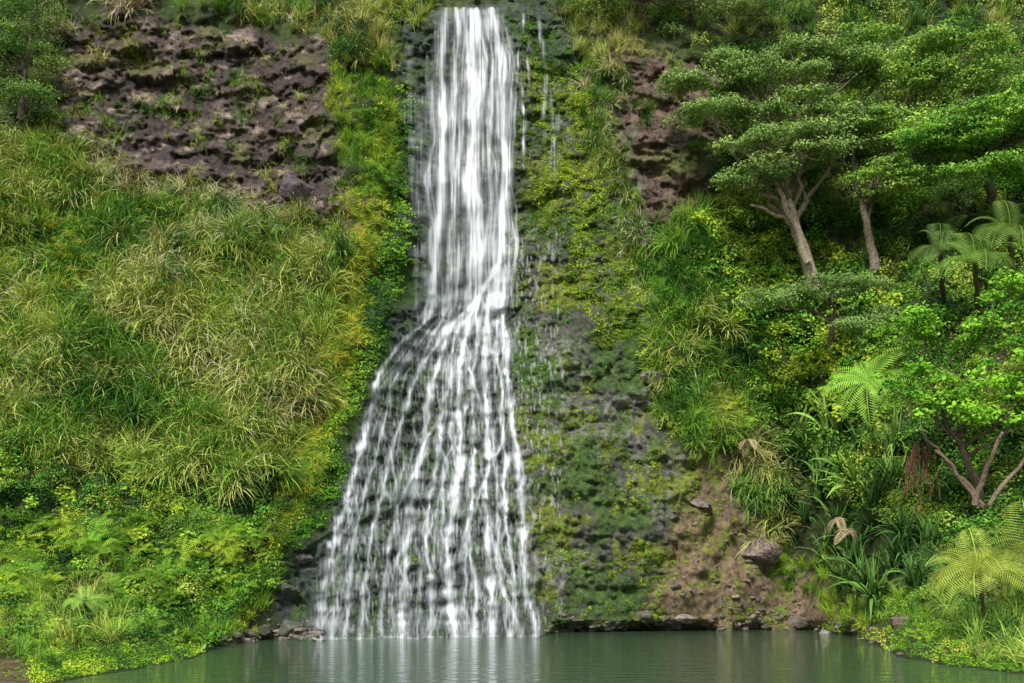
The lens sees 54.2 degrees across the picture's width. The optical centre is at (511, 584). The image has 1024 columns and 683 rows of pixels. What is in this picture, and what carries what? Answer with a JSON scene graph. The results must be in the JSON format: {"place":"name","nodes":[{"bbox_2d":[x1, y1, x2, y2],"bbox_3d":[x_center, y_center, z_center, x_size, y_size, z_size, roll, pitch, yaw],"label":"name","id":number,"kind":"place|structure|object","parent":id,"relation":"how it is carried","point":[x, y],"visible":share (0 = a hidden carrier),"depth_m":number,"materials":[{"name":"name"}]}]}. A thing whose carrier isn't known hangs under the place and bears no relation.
{"place":"outdoors","nodes":[
{"label":"outdoors","id":0,"kind":"place"},
{"bbox_2d":[0,0,1023,682],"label":"cliff","id":1,"kind":"structure","parent":0,"point":[602,532],"depth_m":56.98,"materials":[{"name":"stone"}]},
{"bbox_2d":[0,0,74,121],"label":"manuka tree","id":2,"kind":"object","parent":1,"relation":"on","point":[21,89],"visible":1,"depth_m":57.59,"materials":[{"name":"green plant"}]},
{"bbox_2d":[60,585,113,614],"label":"tree fern","id":3,"kind":"object","parent":1,"relation":"on","point":[85,601],"visible":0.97,"depth_m":38.93,"materials":[{"name":"green plant"}]},
{"bbox_2d":[74,323,99,349],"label":"flax plant","id":4,"kind":"object","parent":1,"relation":"on","point":[88,335],"visible":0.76,"depth_m":50.26,"materials":[{"name":"green plant"}]},
{"bbox_2d":[106,391,155,422],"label":"flax plant","id":5,"kind":"object","parent":1,"relation":"on","point":[134,413],"visible":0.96,"depth_m":48.73,"materials":[{"name":"green plant"}]},
{"bbox_2d":[156,218,206,249],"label":"flax plant","id":6,"kind":"object","parent":1,"relation":"on","point":[180,239],"visible":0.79,"depth_m":54.90,"materials":[{"name":"green plant"}]},
{"bbox_2d":[226,308,257,333],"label":"flax plant","id":7,"kind":"object","parent":1,"relation":"on","point":[240,321],"visible":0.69,"depth_m":53.03,"materials":[{"name":"green plant"}]},
{"bbox_2d":[256,625,271,638],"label":"boulder","id":8,"kind":"object","parent":1,"relation":"on","point":[264,631],"visible":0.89,"depth_m":45.48,"materials":[{"name":"grey stone"}]},
{"bbox_2d":[248,241,279,262],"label":"flax plant","id":9,"kind":"object","parent":1,"relation":"on","point":[265,257],"visible":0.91,"depth_m":56.05,"materials":[{"name":"green plant"}]},
{"bbox_2d":[277,581,300,598],"bbox_3d":[-10.609,0.275,46.972,1.318,0.952,0.987,0,0,0],"label":"boulder","id":10,"kind":"object","parent":1,"relation":"on","point":[291,591],"visible":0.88,"depth_m":46.78,"materials":[{"name":"grey stone"}]},
{"bbox_2d":[278,620,304,636],"bbox_3d":[-10.144,2.012,46.020,1.227,0.856,0.755,0,0,0],"label":"boulder","id":11,"kind":"object","parent":1,"relation":"on","point":[287,628],"visible":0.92,"depth_m":45.80,"materials":[{"name":"grey stone"}]},
{"bbox_2d":[273,255,313,283],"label":"flax plant","id":12,"kind":"object","parent":1,"relation":"on","point":[295,269],"visible":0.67,"depth_m":55.42,"materials":[{"name":"green plant"}]},
{"bbox_2d":[279,172,315,200],"bbox_3d":[-12.278,-22.966,58.060,2.394,1.693,2.015,0,0,0],"label":"boulder","id":13,"kind":"object","parent":1,"relation":"on","point":[291,184],"visible":0.91,"depth_m":57.35,"materials":[{"name":"grey stone"}]},
{"bbox_2d":[295,553,312,564],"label":"boulder","id":14,"kind":"object","parent":1,"relation":"on","point":[303,558],"visible":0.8,"depth_m":48.47,"materials":[{"name":"grey stone"}]},
{"bbox_2d":[317,247,352,270],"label":"flax plant","id":15,"kind":"object","parent":1,"relation":"on","point":[331,261],"visible":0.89,"depth_m":55.25,"materials":[{"name":"green plant"}]},
{"bbox_2d":[315,224,367,257],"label":"flax plant","id":16,"kind":"object","parent":1,"relation":"on","point":[343,246],"visible":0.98,"depth_m":55.11,"materials":[{"name":"green plant"}]},
{"bbox_2d":[0,146,758,641],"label":"fern bed","id":17,"kind":"object","parent":1,"relation":"on","point":[110,548],"visible":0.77,"depth_m":43.86,"materials":[{"name":"green plant"}]},
{"bbox_2d":[314,7,538,640],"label":"waterfall","id":18,"kind":"structure","parent":1,"relation":"on","point":[497,275],"depth_m":58.27,"materials":[{"name":"white liquid"}]},
{"bbox_2d":[0,0,1023,665],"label":"tall grass","id":19,"kind":"structure","parent":1,"relation":"on","point":[120,326],"depth_m":53.93,"materials":[{"name":"green plant"}]},
{"bbox_2d":[0,0,1023,649],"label":"shrubbery","id":20,"kind":"object","parent":1,"relation":"on","point":[770,242],"visible":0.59,"depth_m":54.74,"materials":[{"name":"green plant"}]},
{"bbox_2d":[0,0,1023,682],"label":"moss","id":21,"kind":"object","parent":1,"relation":"on","point":[38,672],"visible":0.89,"depth_m":55.25,"materials":[{"name":"green plant"}]},
{"bbox_2d":[216,499,902,655],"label":"shore stones","id":22,"kind":"object","parent":1,"relation":"on","point":[644,614],"visible":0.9,"depth_m":53.62,"materials":[{"name":"grey stone"}]},
{"bbox_2d":[639,236,655,251],"bbox_3d":[7.926,-19.820,58.115,1.129,0.890,0.874,0,0,0],"label":"boulder","id":23,"kind":"object","parent":1,"relation":"on","point":[645,240],"visible":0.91,"depth_m":57.84,"materials":[{"name":"grey stone"}]},
{"bbox_2d":[640,370,667,386],"bbox_3d":[7.929,-11.578,55.987,1.639,0.953,1.278,0,0,0],"label":"boulder","id":24,"kind":"object","parent":1,"relation":"on","point":[646,378],"visible":0.93,"depth_m":55.63,"materials":[{"name":"grey stone"}]},
{"bbox_2d":[668,345,708,373],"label":"flax plant","id":25,"kind":"object","parent":1,"relation":"on","point":[690,363],"visible":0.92,"depth_m":55.75,"materials":[{"name":"green plant"}]},
{"bbox_2d":[682,368,713,395],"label":"flax plant","id":26,"kind":"object","parent":1,"relation":"on","point":[696,382],"visible":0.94,"depth_m":55.72,"materials":[{"name":"green plant"}]},
{"bbox_2d":[605,0,807,23],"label":"manuka tree","id":27,"kind":"object","parent":1,"relation":"on","point":[743,6],"visible":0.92,"depth_m":62.34,"materials":[{"name":"green plant"}]},
{"bbox_2d":[739,537,782,564],"bbox_3d":[13.711,-1.878,55.987,2.082,1.640,2.196,0,0,-29],"label":"boulder","id":28,"kind":"object","parent":1,"relation":"on","point":[768,554],"visible":0.91,"depth_m":55.37,"materials":[{"name":"grey stone"}]},
{"bbox_2d":[651,31,895,289],"bbox_3d":[14.943,-24.134,56.398,14.071,14.489,8.255,0,0,0],"label":"pohutukawa tree","id":29,"kind":"object","parent":1,"relation":"on","point":[782,69],"visible":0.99,"depth_m":56.20,"materials":[{"name":"green plant"}]},
{"bbox_2d":[766,427,800,455],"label":"flax plant","id":30,"kind":"object","parent":1,"relation":"on","point":[782,450],"visible":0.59,"depth_m":57.37,"materials":[{"name":"green plant"}]},
{"bbox_2d":[760,466,808,511],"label":"flax plant","id":31,"kind":"object","parent":1,"relation":"on","point":[790,497],"visible":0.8,"depth_m":56.33,"materials":[{"name":"green plant"}]},
{"bbox_2d":[757,438,821,486],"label":"flax plant","id":32,"kind":"object","parent":1,"relation":"on","point":[791,464],"visible":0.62,"depth_m":57.11,"materials":[{"name":"green plant"}]},
{"bbox_2d":[787,615,808,628],"bbox_3d":[15.977,2.018,55.890,1.761,0.859,1.158,0,0,25],"label":"boulder","id":33,"kind":"object","parent":1,"relation":"on","point":[798,621],"visible":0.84,"depth_m":55.40,"materials":[{"name":"grey stone"}]},
{"bbox_2d":[737,439,859,546],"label":"dead fronds","id":34,"kind":"object","parent":1,"relation":"on","point":[841,527],"visible":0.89,"depth_m":51.90,"materials":[{"name":"brown plant"}]},
{"bbox_2d":[772,410,829,458],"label":"flax plant","id":35,"kind":"object","parent":1,"relation":"on","point":[799,441],"visible":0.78,"depth_m":56.65,"materials":[{"name":"green plant"}]},
{"bbox_2d":[791,494,815,524],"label":"flax plant","id":36,"kind":"object","parent":1,"relation":"on","point":[804,516],"visible":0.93,"depth_m":55.98,"materials":[{"name":"green plant"}]},
{"bbox_2d":[777,401,831,443],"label":"flax plant","id":37,"kind":"object","parent":1,"relation":"on","point":[799,423],"visible":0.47,"depth_m":56.91,"materials":[{"name":"green plant"}]},
{"bbox_2d":[794,462,835,501],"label":"flax plant","id":38,"kind":"object","parent":1,"relation":"on","point":[816,494],"visible":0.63,"depth_m":54.90,"materials":[{"name":"green plant"}]},
{"bbox_2d":[788,438,845,482],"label":"flax plant","id":39,"kind":"object","parent":1,"relation":"on","point":[819,468],"visible":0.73,"depth_m":54.94,"materials":[{"name":"green plant"}]},
{"bbox_2d":[802,531,833,561],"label":"flax plant","id":40,"kind":"object","parent":1,"relation":"on","point":[823,550],"visible":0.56,"depth_m":53.64,"materials":[{"name":"green plant"}]},
{"bbox_2d":[732,269,906,346],"bbox_3d":[16.454,-14.943,53.034,8.428,4.095,7.105,0,0,-20],"label":"pohutukawa tree","id":41,"kind":"object","parent":1,"relation":"on","point":[804,292],"visible":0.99,"depth_m":53.44,"materials":[{"name":"green plant"}]},
{"bbox_2d":[784,385,854,435],"bbox_3d":[17.886,-9.862,55.782,4.020,3.039,4.731,0,0,-31],"label":"flax plant","id":42,"kind":"object","parent":1,"relation":"on","point":[824,419],"visible":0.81,"depth_m":55.43,"materials":[{"name":"green plant"}]},
{"bbox_2d":[794,500,857,557],"bbox_3d":[17.148,-2.883,52.488,4.193,3.534,4.098,0,0,0],"label":"flax plant","id":43,"kind":"object","parent":1,"relation":"on","point":[830,541],"visible":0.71,"depth_m":52.62,"materials":[{"name":"green plant"}]},
{"bbox_2d":[809,488,859,530],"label":"flax plant","id":44,"kind":"object","parent":1,"relation":"on","point":[833,508],"visible":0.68,"depth_m":52.80,"materials":[{"name":"green plant"}]},
{"bbox_2d":[811,436,869,472],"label":"flax plant","id":45,"kind":"object","parent":1,"relation":"on","point":[839,463],"visible":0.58,"depth_m":53.65,"materials":[{"name":"green plant"}]},
{"bbox_2d":[807,535,876,602],"bbox_3d":[17.077,-0.872,50.014,4.210,3.488,4.865,0,0,25],"label":"flax plant","id":46,"kind":"object","parent":1,"relation":"on","point":[847,570],"visible":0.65,"depth_m":49.76,"materials":[{"name":"green plant"}]},
{"bbox_2d":[817,528,874,569],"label":"flax plant","id":47,"kind":"object","parent":1,"relation":"on","point":[857,551],"visible":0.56,"depth_m":49.92,"materials":[{"name":"green plant"}]},
{"bbox_2d":[824,521,871,549],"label":"flax plant","id":48,"kind":"object","parent":1,"relation":"on","point":[849,543],"visible":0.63,"depth_m":50.96,"materials":[{"name":"green plant"}]},
{"bbox_2d":[805,446,898,500],"bbox_3d":[17.763,-5.622,51.928,4.607,3.401,3.495,0,0,-12],"label":"flax plant","id":49,"kind":"object","parent":1,"relation":"on","point":[853,471],"visible":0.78,"depth_m":51.66,"materials":[{"name":"green plant"}]},
{"bbox_2d":[835,409,877,450],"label":"flax plant","id":50,"kind":"object","parent":1,"relation":"on","point":[859,429],"visible":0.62,"depth_m":53.05,"materials":[{"name":"green plant"}]},
{"bbox_2d":[831,549,884,589],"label":"flax plant","id":51,"kind":"object","parent":1,"relation":"on","point":[862,577],"visible":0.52,"depth_m":47.60,"materials":[{"name":"green plant"}]},
{"bbox_2d":[822,545,904,618],"bbox_3d":[16.327,-0.192,45.690,3.352,3.514,4.218,0,0,-34],"label":"flax plant","id":52,"kind":"object","parent":1,"relation":"on","point":[879,589],"visible":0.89,"depth_m":45.68,"materials":[{"name":"green plant"}]},
{"bbox_2d":[844,493,895,533],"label":"flax plant","id":53,"kind":"object","parent":1,"relation":"on","point":[871,523],"visible":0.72,"depth_m":49.51,"materials":[{"name":"green plant"}]},
{"bbox_2d":[821,347,922,429],"bbox_3d":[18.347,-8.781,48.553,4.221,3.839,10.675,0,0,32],"label":"tree fern","id":54,"kind":"object","parent":1,"relation":"on","point":[866,381],"visible":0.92,"depth_m":44.71,"materials":[{"name":"green plant"}]},
{"bbox_2d":[847,468,904,513],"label":"flax plant","id":55,"kind":"object","parent":1,"relation":"on","point":[876,496],"visible":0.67,"depth_m":49.43,"materials":[{"name":"green plant"}]},
{"bbox_2d":[856,447,922,500],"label":"flax plant","id":56,"kind":"object","parent":1,"relation":"on","point":[897,471],"visible":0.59,"depth_m":49.48,"materials":[{"name":"green plant"}]},
{"bbox_2d":[866,537,913,576],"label":"flax plant","id":57,"kind":"object","parent":1,"relation":"on","point":[890,563],"visible":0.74,"depth_m":45.52,"materials":[{"name":"green plant"}]},
{"bbox_2d":[861,402,924,458],"bbox_3d":[19.852,-7.929,51.176,3.458,3.287,3.502,0,0,30],"label":"flax plant","id":58,"kind":"object","parent":1,"relation":"on","point":[889,447],"visible":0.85,"depth_m":51.03,"materials":[{"name":"green plant"}]},
{"bbox_2d":[875,525,916,569],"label":"flax plant","id":59,"kind":"object","parent":1,"relation":"on","point":[898,553],"visible":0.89,"depth_m":45.53,"materials":[{"name":"green plant"}]},
{"bbox_2d":[863,496,938,547],"bbox_3d":[18.172,-3.043,46.190,3.861,2.778,3.311,0,0,37],"label":"flax plant","id":60,"kind":"object","parent":1,"relation":"on","point":[906,521],"visible":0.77,"depth_m":46.25,"materials":[{"name":"green plant"}]},
{"bbox_2d":[889,615,917,629],"bbox_3d":[15.994,1.549,40.739,1.166,0.710,0.944,0,0,28],"label":"boulder","id":61,"kind":"object","parent":1,"relation":"on","point":[896,622],"visible":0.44,"depth_m":40.50,"materials":[{"name":"grey stone"}]},
{"bbox_2d":[885,542,942,589],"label":"flax plant","id":62,"kind":"object","parent":1,"relation":"on","point":[917,577],"visible":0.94,"depth_m":42.11,"materials":[{"name":"green plant"}]},
{"bbox_2d":[902,440,940,512],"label":"aerial roots","id":63,"kind":"object","parent":1,"relation":"attached to","point":[912,461],"visible":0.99,"depth_m":43.59,"materials":[{"name":"brown plant"}]},
{"bbox_2d":[822,14,1023,270],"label":"pohutukawa tree","id":64,"kind":"object","parent":1,"relation":"on","point":[932,78],"visible":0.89,"depth_m":56.66,"materials":[{"name":"green plant"}]},
{"bbox_2d":[887,448,960,499],"bbox_3d":[19.716,-5.311,48.008,4.142,2.727,4.442,0,0,0],"label":"flax plant","id":65,"kind":"object","parent":1,"relation":"on","point":[924,485],"visible":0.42,"depth_m":47.65,"materials":[{"name":"green plant"}]},
{"bbox_2d":[902,505,961,546],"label":"flax plant","id":66,"kind":"object","parent":1,"relation":"on","point":[925,532],"visible":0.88,"depth_m":44.42,"materials":[{"name":"green plant"}]},
{"bbox_2d":[907,215,971,300],"bbox_3d":[22.731,-17.123,52.114,3.196,3.166,5.797,0,0,41],"label":"nikau palm","id":67,"kind":"object","parent":1,"relation":"on","point":[940,252],"visible":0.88,"depth_m":50.99,"materials":[{"name":"green plant"}]},
{"bbox_2d":[863,266,1023,509],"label":"karaka tree","id":68,"kind":"object","parent":1,"relation":"on","point":[924,324],"visible":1,"depth_m":42.84,"materials":[{"name":"green plant"}]},
{"bbox_2d":[879,75,1023,203],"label":"pohutukawa tree","id":69,"kind":"object","parent":1,"relation":"on","point":[932,138],"visible":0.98,"depth_m":53.25,"materials":[{"name":"green plant"}]},
{"bbox_2d":[927,528,1023,624],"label":"nikau palm","id":70,"kind":"object","parent":1,"relation":"on","point":[969,568],"visible":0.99,"depth_m":33.77,"materials":[{"name":"green plant"}]},
{"bbox_2d":[927,223,1023,315],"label":"nikau palm","id":71,"kind":"object","parent":1,"relation":"on","point":[986,256],"visible":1,"depth_m":48.99,"materials":[{"name":"green plant"}]},
{"bbox_2d":[966,200,1023,299],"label":"nikau palm","id":72,"kind":"object","parent":1,"relation":"on","point":[1009,234],"visible":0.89,"depth_m":49.95,"materials":[{"name":"green plant"}]},
{"bbox_2d":[980,499,1023,598],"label":"tree fern","id":73,"kind":"object","parent":1,"relation":"on","point":[1017,545],"visible":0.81,"depth_m":34.19,"materials":[{"name":"green plant"}]},
{"bbox_2d":[59,629,1023,682],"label":"pool water","id":74,"kind":"structure","parent":0,"point":[713,656],"depth_m":32.26,"materials":[{"name":"green liquid"}]}
]}

